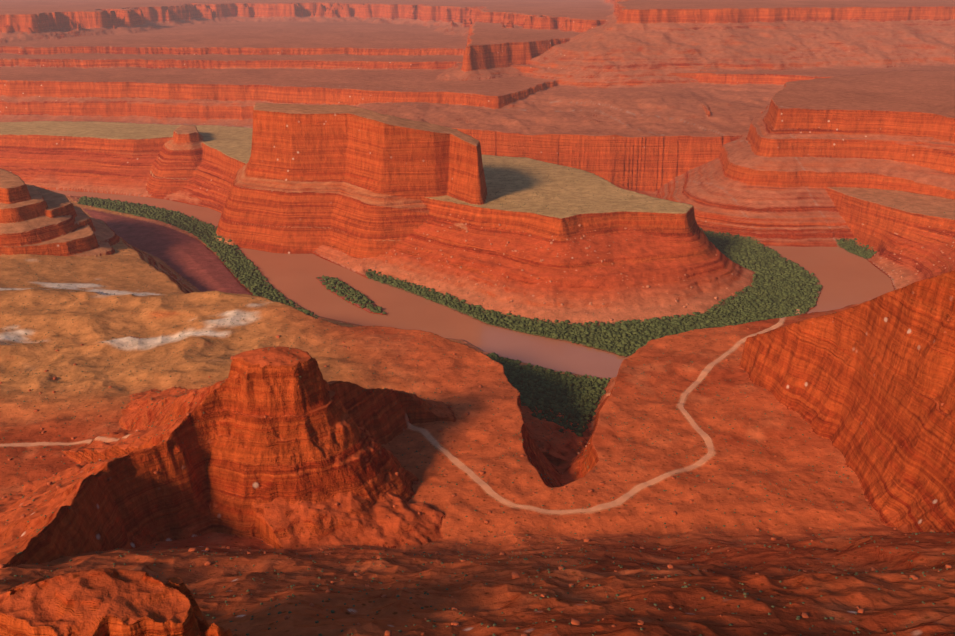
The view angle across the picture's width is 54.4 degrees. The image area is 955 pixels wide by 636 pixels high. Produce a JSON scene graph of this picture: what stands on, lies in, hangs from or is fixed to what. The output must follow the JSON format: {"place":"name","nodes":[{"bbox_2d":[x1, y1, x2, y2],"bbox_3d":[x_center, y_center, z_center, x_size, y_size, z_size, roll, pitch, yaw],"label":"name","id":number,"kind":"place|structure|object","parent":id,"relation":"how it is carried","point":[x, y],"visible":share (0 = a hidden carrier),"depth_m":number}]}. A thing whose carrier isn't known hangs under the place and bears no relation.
{"place":"outdoors","nodes":[
{"label":"outdoors","id":0,"kind":"place"},
{"bbox_2d":[0,434,129,446],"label":"dirt road","id":1,"kind":"structure","parent":0,"point":[49,443],"depth_m":1025.11},
{"bbox_2d":[49,190,893,377],"bbox_3d":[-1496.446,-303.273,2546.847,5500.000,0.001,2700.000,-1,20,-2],"label":"river water","id":2,"kind":"structure","parent":0,"point":[845,277],"depth_m":1844.13},
{"bbox_2d":[0,0,954,635],"bbox_3d":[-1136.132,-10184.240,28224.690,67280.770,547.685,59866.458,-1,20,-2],"label":"terrain ground","id":3,"kind":"structure","parent":0,"point":[344,132],"depth_m":1398.67},
{"bbox_2d":[78,196,876,436],"bbox_3d":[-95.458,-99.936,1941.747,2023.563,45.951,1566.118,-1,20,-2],"label":"riverside thicket","id":4,"kind":"object","parent":3,"relation":"on","point":[537,396],"visible":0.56,"depth_m":1771.29},
{"bbox_2d":[0,160,954,635],"bbox_3d":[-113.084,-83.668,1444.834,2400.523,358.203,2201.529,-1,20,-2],"label":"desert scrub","id":5,"kind":"object","parent":3,"relation":"on","point":[452,464],"visible":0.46,"depth_m":890.22},
{"bbox_2d":[0,282,954,635],"bbox_3d":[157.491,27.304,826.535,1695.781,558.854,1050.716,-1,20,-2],"label":"rocks","id":6,"kind":"object","parent":3,"relation":"on","point":[578,622],"visible":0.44,"depth_m":801.95},
{"bbox_2d":[65,195,954,453],"bbox_3d":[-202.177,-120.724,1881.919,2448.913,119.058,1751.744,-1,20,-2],"label":"talus boulders","id":7,"kind":"object","parent":3,"relation":"on","point":[590,303],"visible":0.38,"depth_m":1889.17},
{"bbox_2d":[407,309,799,513],"bbox_3d":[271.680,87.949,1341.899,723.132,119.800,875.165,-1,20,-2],"label":"dirt road","id":8,"kind":"structure","parent":0,"point":[486,487],"depth_m":999.59}
]}

